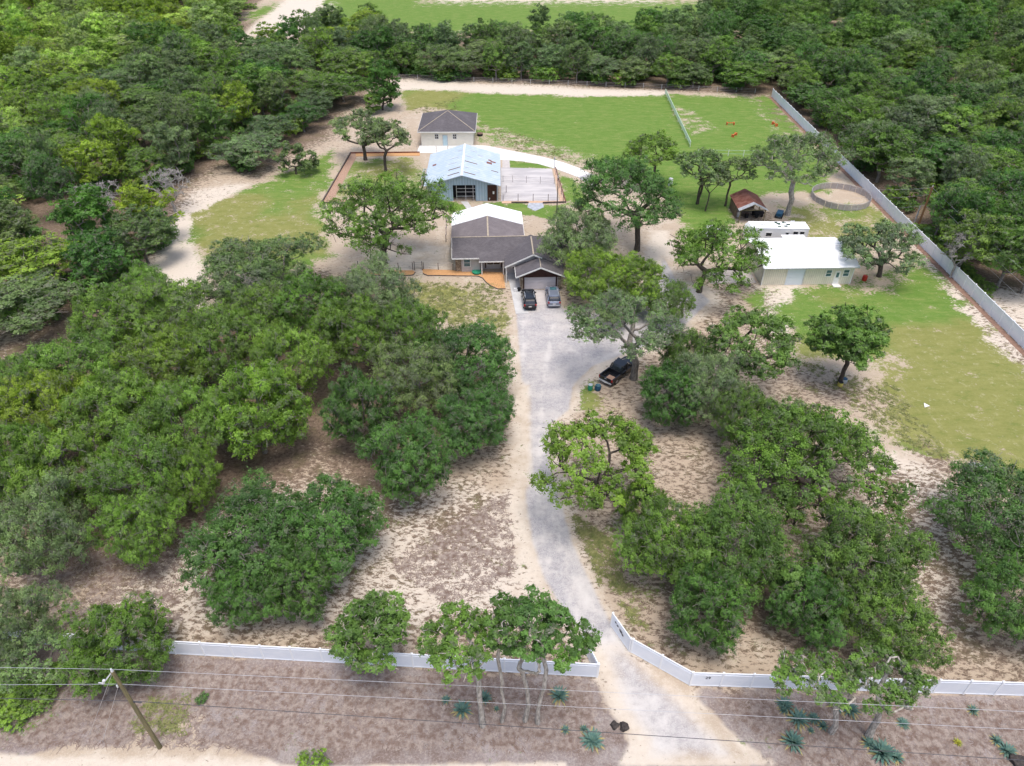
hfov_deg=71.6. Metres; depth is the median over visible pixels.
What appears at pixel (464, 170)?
blue barn
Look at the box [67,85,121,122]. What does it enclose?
woodland tree
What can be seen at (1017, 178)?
woodland tree
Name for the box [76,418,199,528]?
oak tree
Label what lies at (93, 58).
woodland tree
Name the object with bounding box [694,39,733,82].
woodland tree
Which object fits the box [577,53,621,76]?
woodland tree
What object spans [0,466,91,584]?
oak tree
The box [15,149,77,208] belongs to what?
woodland tree
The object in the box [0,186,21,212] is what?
woodland tree
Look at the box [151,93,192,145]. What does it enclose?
woodland tree
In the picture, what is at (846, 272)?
window
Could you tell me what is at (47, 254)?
woodland tree
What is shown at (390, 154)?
plot mulch
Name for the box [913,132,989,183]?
woodland tree
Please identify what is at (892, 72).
woodland tree
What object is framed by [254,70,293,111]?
woodland tree
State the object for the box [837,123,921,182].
woodland tree
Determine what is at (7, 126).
woodland tree
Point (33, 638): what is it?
oak tree
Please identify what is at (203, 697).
bush
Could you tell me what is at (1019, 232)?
woodland tree
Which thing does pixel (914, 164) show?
woodland tree
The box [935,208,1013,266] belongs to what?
woodland tree
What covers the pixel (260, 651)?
white fence
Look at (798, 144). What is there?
oak tree
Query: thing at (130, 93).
woodland tree
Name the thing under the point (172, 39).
woodland tree
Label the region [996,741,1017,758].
agave
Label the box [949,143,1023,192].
woodland tree
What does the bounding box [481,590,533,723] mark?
oak tree
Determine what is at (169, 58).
woodland tree
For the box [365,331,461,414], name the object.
oak tree
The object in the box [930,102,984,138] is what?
woodland tree
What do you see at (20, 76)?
woodland tree
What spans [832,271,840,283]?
door
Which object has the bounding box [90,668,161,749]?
utility pole
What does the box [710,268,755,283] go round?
side slab
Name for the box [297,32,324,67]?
woodland tree
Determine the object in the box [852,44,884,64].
woodland tree
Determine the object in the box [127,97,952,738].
grass tufts
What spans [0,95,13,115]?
woodland tree
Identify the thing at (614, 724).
rock
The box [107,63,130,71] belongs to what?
woodland tree
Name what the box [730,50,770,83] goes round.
woodland tree
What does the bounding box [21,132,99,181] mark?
woodland tree
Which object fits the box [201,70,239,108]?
woodland tree
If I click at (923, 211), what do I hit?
utility pole
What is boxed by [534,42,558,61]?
woodland tree
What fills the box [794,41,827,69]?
woodland tree
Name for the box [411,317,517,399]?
oak tree
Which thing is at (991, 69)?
woodland tree
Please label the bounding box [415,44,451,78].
woodland tree
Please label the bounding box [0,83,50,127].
woodland tree
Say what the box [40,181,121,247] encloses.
woodland tree
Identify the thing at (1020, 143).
woodland tree
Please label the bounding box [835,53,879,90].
woodland tree
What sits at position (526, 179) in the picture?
pipe fence
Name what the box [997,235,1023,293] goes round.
woodland tree
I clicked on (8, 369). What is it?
oak tree
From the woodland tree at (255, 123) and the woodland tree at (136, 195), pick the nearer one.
the woodland tree at (136, 195)
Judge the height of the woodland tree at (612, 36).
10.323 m
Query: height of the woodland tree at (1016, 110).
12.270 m
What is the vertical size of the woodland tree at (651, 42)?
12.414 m
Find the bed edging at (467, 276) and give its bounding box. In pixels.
[423,273,505,288]
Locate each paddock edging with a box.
[511,201,528,202]
[543,201,565,203]
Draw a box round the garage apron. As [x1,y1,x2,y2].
[534,290,546,304]
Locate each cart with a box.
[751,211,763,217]
[775,209,783,218]
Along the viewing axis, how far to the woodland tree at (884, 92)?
159.28 m
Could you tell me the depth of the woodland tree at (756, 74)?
182.03 m
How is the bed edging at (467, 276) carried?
on the ground
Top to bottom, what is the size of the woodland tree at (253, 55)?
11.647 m
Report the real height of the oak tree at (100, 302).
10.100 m
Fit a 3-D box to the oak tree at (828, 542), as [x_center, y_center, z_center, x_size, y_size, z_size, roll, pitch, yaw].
[29.229,15.043,59.653,10.109,9.256,10.137,27,45,31]
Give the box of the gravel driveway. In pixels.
[512,231,770,765]
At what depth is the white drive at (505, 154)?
146.31 m
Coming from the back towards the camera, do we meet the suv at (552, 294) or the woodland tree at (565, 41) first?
the woodland tree at (565, 41)
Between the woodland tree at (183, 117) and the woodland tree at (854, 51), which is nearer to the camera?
the woodland tree at (183, 117)
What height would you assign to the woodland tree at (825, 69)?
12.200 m
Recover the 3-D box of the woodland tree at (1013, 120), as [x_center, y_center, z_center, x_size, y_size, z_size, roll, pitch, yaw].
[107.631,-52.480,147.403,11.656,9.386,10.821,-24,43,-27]
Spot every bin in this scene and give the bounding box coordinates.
[588,383,592,390]
[595,383,600,390]
[862,275,867,280]
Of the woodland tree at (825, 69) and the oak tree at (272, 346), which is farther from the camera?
the woodland tree at (825, 69)
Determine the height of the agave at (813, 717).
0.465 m
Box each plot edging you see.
[321,152,350,201]
[351,151,419,152]
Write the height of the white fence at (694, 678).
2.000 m
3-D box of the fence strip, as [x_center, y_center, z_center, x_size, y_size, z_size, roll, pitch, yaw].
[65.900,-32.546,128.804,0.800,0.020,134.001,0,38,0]
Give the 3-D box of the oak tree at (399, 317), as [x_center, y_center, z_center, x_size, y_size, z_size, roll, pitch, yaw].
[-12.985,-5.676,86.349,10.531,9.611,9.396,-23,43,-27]
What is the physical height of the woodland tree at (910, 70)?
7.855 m
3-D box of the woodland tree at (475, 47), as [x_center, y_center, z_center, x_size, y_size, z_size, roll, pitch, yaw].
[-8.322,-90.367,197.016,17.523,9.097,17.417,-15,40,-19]
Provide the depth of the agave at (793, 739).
51.88 m
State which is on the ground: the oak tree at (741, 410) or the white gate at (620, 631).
the oak tree at (741, 410)
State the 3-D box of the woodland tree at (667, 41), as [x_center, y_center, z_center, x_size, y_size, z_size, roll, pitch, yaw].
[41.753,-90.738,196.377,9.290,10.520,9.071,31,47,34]
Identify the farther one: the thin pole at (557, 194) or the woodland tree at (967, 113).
the woodland tree at (967, 113)
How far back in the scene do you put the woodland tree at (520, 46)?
190.59 m
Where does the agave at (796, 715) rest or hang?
on the ground
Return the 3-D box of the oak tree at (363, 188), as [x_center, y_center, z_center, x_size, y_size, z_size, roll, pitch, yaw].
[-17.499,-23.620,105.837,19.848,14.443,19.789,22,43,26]
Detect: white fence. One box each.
[3,630,599,677]
[630,638,1023,695]
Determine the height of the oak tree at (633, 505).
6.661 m
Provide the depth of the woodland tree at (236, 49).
186.85 m
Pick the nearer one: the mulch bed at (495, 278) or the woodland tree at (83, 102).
the mulch bed at (495, 278)
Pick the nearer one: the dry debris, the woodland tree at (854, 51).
the dry debris
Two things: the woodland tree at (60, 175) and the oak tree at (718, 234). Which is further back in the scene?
the woodland tree at (60, 175)
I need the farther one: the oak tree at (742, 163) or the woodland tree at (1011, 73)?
the woodland tree at (1011, 73)
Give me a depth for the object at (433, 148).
149.32 m
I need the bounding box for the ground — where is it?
[0,0,1023,765]
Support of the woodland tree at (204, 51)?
on the ground
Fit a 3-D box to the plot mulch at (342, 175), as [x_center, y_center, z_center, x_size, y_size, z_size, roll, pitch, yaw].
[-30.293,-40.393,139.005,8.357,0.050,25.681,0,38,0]
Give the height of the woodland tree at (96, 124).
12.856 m
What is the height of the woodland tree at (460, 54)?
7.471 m
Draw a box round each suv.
[521,289,536,308]
[545,286,560,305]
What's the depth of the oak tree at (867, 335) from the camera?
80.93 m
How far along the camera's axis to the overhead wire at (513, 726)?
46.43 m
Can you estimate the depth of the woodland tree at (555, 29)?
202.87 m
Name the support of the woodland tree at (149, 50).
on the ground
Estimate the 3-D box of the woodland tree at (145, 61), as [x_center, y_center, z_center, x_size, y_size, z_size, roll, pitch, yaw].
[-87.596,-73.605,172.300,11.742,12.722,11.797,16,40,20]
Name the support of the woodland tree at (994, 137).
on the ground
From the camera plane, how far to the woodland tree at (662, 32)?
202.68 m
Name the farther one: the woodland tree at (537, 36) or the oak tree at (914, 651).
the woodland tree at (537, 36)
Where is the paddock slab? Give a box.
[501,167,558,201]
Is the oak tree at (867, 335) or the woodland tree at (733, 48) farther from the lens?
the woodland tree at (733, 48)
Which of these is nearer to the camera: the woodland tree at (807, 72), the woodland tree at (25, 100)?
the woodland tree at (25, 100)
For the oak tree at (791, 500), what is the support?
on the ground
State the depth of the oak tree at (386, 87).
168.20 m
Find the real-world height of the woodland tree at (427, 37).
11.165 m
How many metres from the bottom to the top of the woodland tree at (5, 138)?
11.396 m
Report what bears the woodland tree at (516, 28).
on the ground
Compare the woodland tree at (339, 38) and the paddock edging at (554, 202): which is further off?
the woodland tree at (339, 38)
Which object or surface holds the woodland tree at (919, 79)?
on the ground
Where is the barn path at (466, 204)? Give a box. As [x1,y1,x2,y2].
[461,201,471,208]
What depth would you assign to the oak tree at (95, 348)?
78.10 m
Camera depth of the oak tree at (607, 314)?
93.06 m
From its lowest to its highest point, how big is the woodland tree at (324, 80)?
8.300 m
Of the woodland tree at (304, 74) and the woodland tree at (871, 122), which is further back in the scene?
the woodland tree at (304, 74)
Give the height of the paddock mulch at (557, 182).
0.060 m
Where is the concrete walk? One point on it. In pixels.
(518, 302)
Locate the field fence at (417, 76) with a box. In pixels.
[399,74,755,91]
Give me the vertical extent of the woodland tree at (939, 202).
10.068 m
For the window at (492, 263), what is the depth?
108.79 m
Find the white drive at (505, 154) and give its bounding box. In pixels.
[474,145,587,176]
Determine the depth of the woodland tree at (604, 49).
194.57 m
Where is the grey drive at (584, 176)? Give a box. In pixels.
[578,173,602,181]
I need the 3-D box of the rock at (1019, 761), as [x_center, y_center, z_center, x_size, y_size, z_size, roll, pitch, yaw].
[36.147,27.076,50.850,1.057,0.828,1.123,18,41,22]
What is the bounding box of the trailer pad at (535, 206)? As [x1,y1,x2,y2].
[528,203,543,210]
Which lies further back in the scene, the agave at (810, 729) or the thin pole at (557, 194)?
the thin pole at (557, 194)
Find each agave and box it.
[440,695,450,704]
[450,699,472,719]
[476,689,492,703]
[549,685,569,706]
[560,724,569,733]
[578,726,605,754]
[580,724,587,732]
[774,696,794,713]
[778,704,788,715]
[778,728,805,755]
[785,706,809,733]
[807,712,820,725]
[808,726,814,733]
[817,721,828,730]
[843,703,861,722]
[860,735,876,751]
[867,738,896,765]
[891,747,904,765]
[894,717,910,729]
[966,704,978,716]
[989,734,1002,747]
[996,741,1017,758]
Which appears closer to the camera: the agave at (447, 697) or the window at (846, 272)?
the agave at (447, 697)
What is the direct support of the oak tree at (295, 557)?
on the ground
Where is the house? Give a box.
[451,203,568,289]
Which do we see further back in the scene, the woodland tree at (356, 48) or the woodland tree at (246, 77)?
the woodland tree at (356, 48)
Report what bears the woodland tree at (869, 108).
on the ground
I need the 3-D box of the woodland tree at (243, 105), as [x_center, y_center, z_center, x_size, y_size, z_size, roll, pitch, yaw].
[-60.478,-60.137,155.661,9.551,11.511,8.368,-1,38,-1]
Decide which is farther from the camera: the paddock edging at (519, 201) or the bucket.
the paddock edging at (519, 201)
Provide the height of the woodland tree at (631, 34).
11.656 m
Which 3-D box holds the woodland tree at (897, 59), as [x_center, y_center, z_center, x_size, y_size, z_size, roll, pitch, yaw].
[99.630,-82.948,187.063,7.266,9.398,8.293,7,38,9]
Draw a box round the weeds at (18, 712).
[0,222,997,732]
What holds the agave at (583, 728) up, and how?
on the ground
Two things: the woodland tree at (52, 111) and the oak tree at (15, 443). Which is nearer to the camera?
the oak tree at (15, 443)
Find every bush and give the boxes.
[195,691,208,704]
[294,748,332,765]
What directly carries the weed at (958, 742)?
on the ground
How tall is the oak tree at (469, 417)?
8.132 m
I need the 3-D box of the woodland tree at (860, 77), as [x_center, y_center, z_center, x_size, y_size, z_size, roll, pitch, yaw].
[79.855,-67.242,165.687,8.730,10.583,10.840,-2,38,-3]
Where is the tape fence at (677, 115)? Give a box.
[665,89,690,144]
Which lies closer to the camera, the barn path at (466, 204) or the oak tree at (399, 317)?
the oak tree at (399, 317)
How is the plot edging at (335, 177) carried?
on the ground
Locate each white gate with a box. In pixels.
[582,632,599,674]
[610,612,631,651]
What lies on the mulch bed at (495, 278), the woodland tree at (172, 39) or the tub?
the tub
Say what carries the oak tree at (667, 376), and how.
on the ground
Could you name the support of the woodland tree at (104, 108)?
on the ground
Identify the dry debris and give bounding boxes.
[0,492,1023,765]
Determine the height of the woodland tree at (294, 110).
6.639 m
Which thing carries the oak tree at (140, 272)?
on the ground
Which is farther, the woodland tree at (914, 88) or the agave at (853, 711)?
the woodland tree at (914, 88)
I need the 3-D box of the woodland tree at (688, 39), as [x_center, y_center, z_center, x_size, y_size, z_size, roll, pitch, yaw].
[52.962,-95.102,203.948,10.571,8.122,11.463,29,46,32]
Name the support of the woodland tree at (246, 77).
on the ground
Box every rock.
[610,720,618,729]
[619,721,628,731]
[1008,753,1023,765]
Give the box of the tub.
[472,270,480,274]
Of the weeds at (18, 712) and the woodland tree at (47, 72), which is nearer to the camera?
the weeds at (18, 712)
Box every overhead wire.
[0,667,1023,711]
[0,698,1023,760]
[8,684,1023,729]
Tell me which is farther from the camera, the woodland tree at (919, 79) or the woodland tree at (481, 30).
the woodland tree at (481, 30)
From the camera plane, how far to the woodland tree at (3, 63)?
175.96 m
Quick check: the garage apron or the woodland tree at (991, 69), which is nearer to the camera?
the garage apron
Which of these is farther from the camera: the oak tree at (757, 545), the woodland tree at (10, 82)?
the woodland tree at (10, 82)
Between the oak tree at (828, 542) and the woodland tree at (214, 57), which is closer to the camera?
the oak tree at (828, 542)
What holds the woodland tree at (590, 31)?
on the ground
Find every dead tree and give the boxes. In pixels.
[67,180,122,215]
[139,167,191,211]
[941,232,980,277]
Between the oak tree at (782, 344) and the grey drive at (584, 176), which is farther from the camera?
the grey drive at (584, 176)
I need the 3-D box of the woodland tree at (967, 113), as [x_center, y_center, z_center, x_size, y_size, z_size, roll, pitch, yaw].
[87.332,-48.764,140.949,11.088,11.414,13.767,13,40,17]
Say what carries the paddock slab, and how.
on the ground
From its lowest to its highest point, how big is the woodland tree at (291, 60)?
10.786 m
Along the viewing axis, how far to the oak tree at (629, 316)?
80.23 m
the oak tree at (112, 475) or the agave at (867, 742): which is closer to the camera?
the agave at (867, 742)
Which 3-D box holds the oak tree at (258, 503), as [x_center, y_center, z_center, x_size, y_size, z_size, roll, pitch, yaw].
[-22.553,13.278,61.979,13.755,9.251,12.241,-21,42,-25]
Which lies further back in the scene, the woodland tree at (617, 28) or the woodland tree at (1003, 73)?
the woodland tree at (617, 28)
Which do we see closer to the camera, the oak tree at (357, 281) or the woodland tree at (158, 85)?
the oak tree at (357, 281)
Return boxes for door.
[442,135,447,145]
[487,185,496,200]
[524,277,555,288]
[784,269,805,284]
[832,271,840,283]
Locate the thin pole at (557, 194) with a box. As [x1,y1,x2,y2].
[556,175,558,212]
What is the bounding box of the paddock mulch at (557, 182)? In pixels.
[502,168,564,202]
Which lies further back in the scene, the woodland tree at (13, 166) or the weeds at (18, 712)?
the woodland tree at (13, 166)
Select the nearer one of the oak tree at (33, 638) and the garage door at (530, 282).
the oak tree at (33, 638)
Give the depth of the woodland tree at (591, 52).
193.93 m
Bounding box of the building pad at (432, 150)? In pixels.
[417,145,483,152]
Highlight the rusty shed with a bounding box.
[729,189,767,222]
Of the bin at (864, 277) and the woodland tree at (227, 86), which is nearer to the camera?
the bin at (864, 277)
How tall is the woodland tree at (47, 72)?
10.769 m
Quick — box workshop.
[744,235,860,286]
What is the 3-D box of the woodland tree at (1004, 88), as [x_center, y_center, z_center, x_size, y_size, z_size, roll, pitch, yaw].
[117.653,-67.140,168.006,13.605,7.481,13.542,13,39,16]
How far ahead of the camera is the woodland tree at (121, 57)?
186.29 m
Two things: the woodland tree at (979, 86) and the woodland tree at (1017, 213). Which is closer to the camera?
the woodland tree at (1017, 213)
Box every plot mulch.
[324,153,356,201]
[356,153,419,155]
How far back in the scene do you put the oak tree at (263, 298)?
87.88 m
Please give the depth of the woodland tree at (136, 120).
147.36 m
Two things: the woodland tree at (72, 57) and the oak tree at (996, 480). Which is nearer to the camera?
the oak tree at (996, 480)
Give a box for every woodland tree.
[0,58,30,85]
[0,65,41,99]
[0,73,33,90]
[0,81,12,101]
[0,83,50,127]
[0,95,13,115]
[0,103,30,134]
[0,107,31,150]
[0,126,58,177]
[0,145,22,177]
[0,174,24,205]
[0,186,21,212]
[0,195,42,254]
[0,230,87,286]
[0,267,81,335]
[2,44,54,76]
[11,123,67,197]
[14,71,52,104]
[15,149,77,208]
[17,127,77,154]
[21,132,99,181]
[27,91,81,132]
[30,55,72,87]
[40,120,88,138]
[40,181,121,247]
[44,70,87,94]
[49,93,90,124]
[56,138,127,194]
[57,92,112,138]
[58,45,95,76]
[59,224,128,283]
[62,78,102,95]
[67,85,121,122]
[68,50,116,78]
[79,111,141,177]
[82,99,132,148]
[85,67,120,91]
[86,78,126,113]
[100,66,158,107]
[106,203,179,263]
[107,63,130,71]
[108,54,129,68]
[108,84,171,115]
[113,177,185,243]
[116,54,153,82]
[121,52,170,87]
[124,144,167,190]
[127,112,153,149]
[130,44,161,70]
[133,90,177,123]
[139,97,198,153]
[142,121,194,175]
[144,78,178,96]
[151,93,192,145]
[157,30,192,65]
[159,48,203,74]
[161,66,208,107]
[174,90,219,133]
[176,46,220,72]
[178,64,206,89]
[190,108,225,131]
[192,95,243,155]
[199,130,283,166]
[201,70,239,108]
[205,49,242,87]
[206,51,234,77]
[210,36,249,55]
[210,81,260,125]
[219,78,256,101]
[227,46,243,56]
[227,62,282,114]
[231,48,285,83]
[234,59,280,93]
[241,114,297,144]
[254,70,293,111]
[257,33,289,62]
[259,39,314,69]
[264,59,292,80]
[279,48,315,81]
[283,68,326,92]
[283,99,329,131]
[293,72,355,98]
[295,89,333,111]
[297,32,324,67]
[298,26,335,70]
[316,26,355,50]
[317,46,357,71]
[317,72,372,102]
[321,46,377,76]
[338,44,359,53]
[347,29,387,50]
[350,39,384,56]
[361,49,389,69]
[364,24,395,65]
[380,18,414,47]
[384,41,419,75]
[386,33,423,58]
[406,23,439,50]
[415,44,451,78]
[433,19,463,57]
[434,43,459,62]
[439,49,488,79]
[458,38,516,71]
[467,17,497,52]
[479,37,511,80]
[499,20,536,59]
[504,40,535,79]
[527,33,552,62]
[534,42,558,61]
[536,44,570,75]
[540,19,580,46]
[555,30,579,62]
[561,39,591,81]
[571,48,599,68]
[572,20,615,52]
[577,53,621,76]
[580,25,604,49]
[594,34,622,63]
[599,23,637,55]
[599,25,625,47]
[607,27,648,58]
[617,55,652,82]
[625,29,650,50]
[635,32,663,79]
[647,34,675,60]
[652,52,693,86]
[653,31,675,54]
[673,34,706,70]
[673,62,713,87]
[680,36,713,58]
[692,32,720,59]
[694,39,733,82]
[717,45,742,65]
[720,60,780,88]
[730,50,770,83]
[742,51,791,71]
[768,54,811,74]
[773,44,801,68]
[776,69,810,87]
[780,81,842,111]
[785,65,823,103]
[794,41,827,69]
[804,86,861,119]
[809,46,862,87]
[822,41,858,85]
[825,96,880,134]
[834,72,876,101]
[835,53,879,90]
[835,92,891,123]
[836,117,916,169]
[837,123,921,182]
[844,104,886,141]
[846,53,883,74]
[849,72,894,95]
[850,44,883,65]
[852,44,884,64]
[864,85,906,113]
[877,50,907,83]
[878,66,908,87]
[880,92,978,139]
[883,81,931,123]
[884,156,936,199]
[886,75,927,111]
[894,122,926,162]
[896,68,941,87]
[902,65,946,102]
[913,52,958,80]
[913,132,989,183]
[921,176,1002,215]
[924,106,986,150]
[928,182,972,238]
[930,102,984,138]
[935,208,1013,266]
[937,77,985,106]
[939,144,994,183]
[943,188,1008,239]
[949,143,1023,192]
[950,55,1007,92]
[954,124,1021,152]
[955,82,992,107]
[967,126,1023,169]
[971,95,1014,127]
[974,220,1023,288]
[975,92,1023,134]
[976,165,1023,208]
[981,73,1023,120]
[982,79,1023,98]
[987,65,1009,82]
[989,190,1023,230]
[995,113,1023,132]
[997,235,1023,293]
[999,72,1022,87]
[1007,120,1023,160]
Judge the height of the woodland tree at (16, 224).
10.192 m
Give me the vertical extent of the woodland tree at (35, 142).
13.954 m
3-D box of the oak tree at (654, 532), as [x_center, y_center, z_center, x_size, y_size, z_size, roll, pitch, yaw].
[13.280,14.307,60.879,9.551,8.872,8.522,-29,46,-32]
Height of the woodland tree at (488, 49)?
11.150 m
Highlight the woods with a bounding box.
[0,0,1023,208]
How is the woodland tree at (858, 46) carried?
on the ground
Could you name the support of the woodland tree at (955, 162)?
on the ground
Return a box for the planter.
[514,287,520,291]
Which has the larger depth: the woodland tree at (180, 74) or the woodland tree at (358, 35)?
the woodland tree at (358, 35)
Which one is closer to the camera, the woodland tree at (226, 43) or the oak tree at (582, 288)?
the oak tree at (582, 288)
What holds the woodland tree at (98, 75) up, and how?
on the ground
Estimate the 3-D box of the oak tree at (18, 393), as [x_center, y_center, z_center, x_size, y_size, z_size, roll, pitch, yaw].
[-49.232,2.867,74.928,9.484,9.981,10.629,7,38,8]
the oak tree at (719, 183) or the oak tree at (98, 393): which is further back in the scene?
the oak tree at (719, 183)
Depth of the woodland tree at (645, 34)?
200.21 m
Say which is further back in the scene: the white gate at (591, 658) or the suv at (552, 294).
the suv at (552, 294)
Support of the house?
on the ground
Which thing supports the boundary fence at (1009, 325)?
on the ground
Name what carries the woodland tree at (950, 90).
on the ground
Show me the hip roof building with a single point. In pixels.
(447, 127)
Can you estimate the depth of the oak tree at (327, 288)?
88.23 m
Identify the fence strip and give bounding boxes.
[769,97,1023,355]
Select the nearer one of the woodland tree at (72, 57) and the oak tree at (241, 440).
the oak tree at (241, 440)
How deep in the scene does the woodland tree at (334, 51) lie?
187.90 m
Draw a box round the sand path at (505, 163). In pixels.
[502,160,509,167]
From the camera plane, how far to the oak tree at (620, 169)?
105.17 m
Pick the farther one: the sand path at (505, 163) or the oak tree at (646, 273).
the sand path at (505, 163)
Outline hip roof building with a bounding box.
[417,110,476,145]
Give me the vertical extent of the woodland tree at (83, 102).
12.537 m
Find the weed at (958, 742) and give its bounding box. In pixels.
[954,737,962,746]
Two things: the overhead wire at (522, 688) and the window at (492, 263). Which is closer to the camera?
the overhead wire at (522, 688)
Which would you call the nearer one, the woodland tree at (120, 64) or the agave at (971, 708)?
the agave at (971, 708)
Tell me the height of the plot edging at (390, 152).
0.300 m
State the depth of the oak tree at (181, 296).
86.44 m
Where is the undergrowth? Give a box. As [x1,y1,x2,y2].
[0,0,1023,333]
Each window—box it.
[463,259,470,266]
[487,262,499,264]
[825,270,832,276]
[842,269,850,276]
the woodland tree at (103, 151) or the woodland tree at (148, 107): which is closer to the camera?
the woodland tree at (103, 151)
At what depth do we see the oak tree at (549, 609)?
45.27 m
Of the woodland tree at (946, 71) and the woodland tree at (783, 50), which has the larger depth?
the woodland tree at (783, 50)
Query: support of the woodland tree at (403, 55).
on the ground
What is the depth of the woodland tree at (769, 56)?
192.72 m
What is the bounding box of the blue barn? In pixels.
[421,144,500,200]
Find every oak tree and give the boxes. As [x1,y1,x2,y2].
[0,341,66,421]
[0,366,94,443]
[0,419,51,502]
[0,421,116,513]
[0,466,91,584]
[0,578,75,671]
[0,623,71,693]
[7,322,126,406]
[49,366,182,455]
[53,589,175,701]
[65,284,149,355]
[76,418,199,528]
[83,488,186,569]
[96,272,214,348]
[105,262,171,324]
[106,318,208,403]
[125,375,241,464]
[157,442,222,513]
[169,303,277,384]
[173,465,332,599]
[180,358,315,460]
[187,230,331,312]
[204,551,281,630]
[213,279,302,336]
[245,319,340,399]
[256,469,390,588]
[261,537,343,624]
[267,267,353,341]
[271,140,319,173]
[305,291,390,370]
[316,167,464,261]
[316,361,399,451]
[322,587,411,677]
[327,106,391,160]
[331,250,424,317]
[353,406,456,507]
[361,296,455,358]
[363,93,381,113]
[365,58,401,109]
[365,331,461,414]
[367,118,411,171]
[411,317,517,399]
[415,599,501,727]
[434,383,516,456]
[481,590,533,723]
[500,584,574,722]
[527,408,661,516]
[530,605,602,724]
[536,202,623,264]
[561,243,640,300]
[562,284,689,380]
[568,149,685,251]
[595,289,633,326]
[596,249,669,309]
[612,479,667,533]
[612,492,734,589]
[622,129,678,177]
[637,358,706,426]
[639,276,696,323]
[655,324,716,374]
[663,556,763,655]
[665,217,774,294]
[673,346,750,421]
[674,147,732,204]
[675,481,809,605]
[696,303,804,380]
[697,171,731,210]
[709,380,785,447]
[714,401,919,537]
[717,156,757,206]
[734,393,866,487]
[745,128,856,215]
[763,564,850,656]
[769,646,862,734]
[793,495,940,615]
[803,302,895,382]
[815,566,956,671]
[836,218,930,277]
[844,640,938,737]
[914,444,1023,583]
[957,541,1023,648]
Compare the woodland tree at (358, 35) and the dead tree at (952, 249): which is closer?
the dead tree at (952, 249)
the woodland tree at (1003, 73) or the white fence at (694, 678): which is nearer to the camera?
the white fence at (694, 678)
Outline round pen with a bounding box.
[811,182,871,210]
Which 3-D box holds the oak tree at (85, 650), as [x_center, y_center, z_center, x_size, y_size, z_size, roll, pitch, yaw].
[-30.449,20.001,54.635,8.682,7.380,8.126,-15,40,-19]
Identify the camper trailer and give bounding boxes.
[736,221,809,239]
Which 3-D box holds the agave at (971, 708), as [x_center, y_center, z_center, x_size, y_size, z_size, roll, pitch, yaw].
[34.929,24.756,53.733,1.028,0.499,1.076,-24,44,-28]
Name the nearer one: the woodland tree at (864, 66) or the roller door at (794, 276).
the roller door at (794, 276)
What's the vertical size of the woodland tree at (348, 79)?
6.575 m
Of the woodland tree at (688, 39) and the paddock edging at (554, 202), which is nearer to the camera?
the paddock edging at (554, 202)
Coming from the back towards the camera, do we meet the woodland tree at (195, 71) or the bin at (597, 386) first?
the woodland tree at (195, 71)
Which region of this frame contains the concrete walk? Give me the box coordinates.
[509,280,528,313]
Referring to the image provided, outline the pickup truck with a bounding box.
[599,356,631,385]
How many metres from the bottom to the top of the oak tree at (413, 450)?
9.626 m
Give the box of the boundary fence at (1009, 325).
[771,88,1023,348]
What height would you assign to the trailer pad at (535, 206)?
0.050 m
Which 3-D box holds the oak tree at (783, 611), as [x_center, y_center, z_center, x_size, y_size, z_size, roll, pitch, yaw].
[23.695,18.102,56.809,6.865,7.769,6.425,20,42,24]
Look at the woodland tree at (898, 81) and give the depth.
165.13 m
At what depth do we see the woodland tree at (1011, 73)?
173.92 m
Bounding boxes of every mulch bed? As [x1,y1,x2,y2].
[371,270,413,274]
[423,269,504,287]
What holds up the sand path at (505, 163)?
on the ground
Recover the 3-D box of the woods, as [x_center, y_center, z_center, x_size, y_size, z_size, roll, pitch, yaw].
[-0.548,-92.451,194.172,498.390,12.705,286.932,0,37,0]
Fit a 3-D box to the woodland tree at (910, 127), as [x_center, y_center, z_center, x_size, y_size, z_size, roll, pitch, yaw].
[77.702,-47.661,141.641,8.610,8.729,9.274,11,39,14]
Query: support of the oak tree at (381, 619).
on the ground
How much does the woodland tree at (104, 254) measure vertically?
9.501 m
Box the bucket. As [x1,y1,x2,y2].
[837,381,843,386]
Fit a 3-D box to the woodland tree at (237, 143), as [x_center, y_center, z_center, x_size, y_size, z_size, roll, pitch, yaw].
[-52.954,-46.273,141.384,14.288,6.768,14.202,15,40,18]
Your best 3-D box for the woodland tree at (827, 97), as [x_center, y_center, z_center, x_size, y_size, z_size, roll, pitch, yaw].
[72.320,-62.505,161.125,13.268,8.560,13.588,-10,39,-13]
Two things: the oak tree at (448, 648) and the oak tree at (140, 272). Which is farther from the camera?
the oak tree at (140, 272)
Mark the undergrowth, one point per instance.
(894, 194)
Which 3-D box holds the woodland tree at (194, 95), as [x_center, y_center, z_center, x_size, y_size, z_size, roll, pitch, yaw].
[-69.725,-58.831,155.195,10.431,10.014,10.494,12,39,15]
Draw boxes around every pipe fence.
[503,175,554,183]
[503,188,563,200]
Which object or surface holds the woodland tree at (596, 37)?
on the ground
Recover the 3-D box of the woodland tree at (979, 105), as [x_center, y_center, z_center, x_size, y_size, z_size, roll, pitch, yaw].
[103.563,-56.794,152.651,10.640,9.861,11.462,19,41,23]
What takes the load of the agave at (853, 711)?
on the ground
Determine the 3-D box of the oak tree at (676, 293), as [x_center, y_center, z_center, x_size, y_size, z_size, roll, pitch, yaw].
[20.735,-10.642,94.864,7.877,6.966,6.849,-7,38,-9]
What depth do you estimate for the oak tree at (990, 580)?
56.37 m
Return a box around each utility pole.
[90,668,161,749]
[918,186,932,223]
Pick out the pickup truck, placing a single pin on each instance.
(618, 368)
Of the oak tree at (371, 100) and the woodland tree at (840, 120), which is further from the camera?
the oak tree at (371, 100)

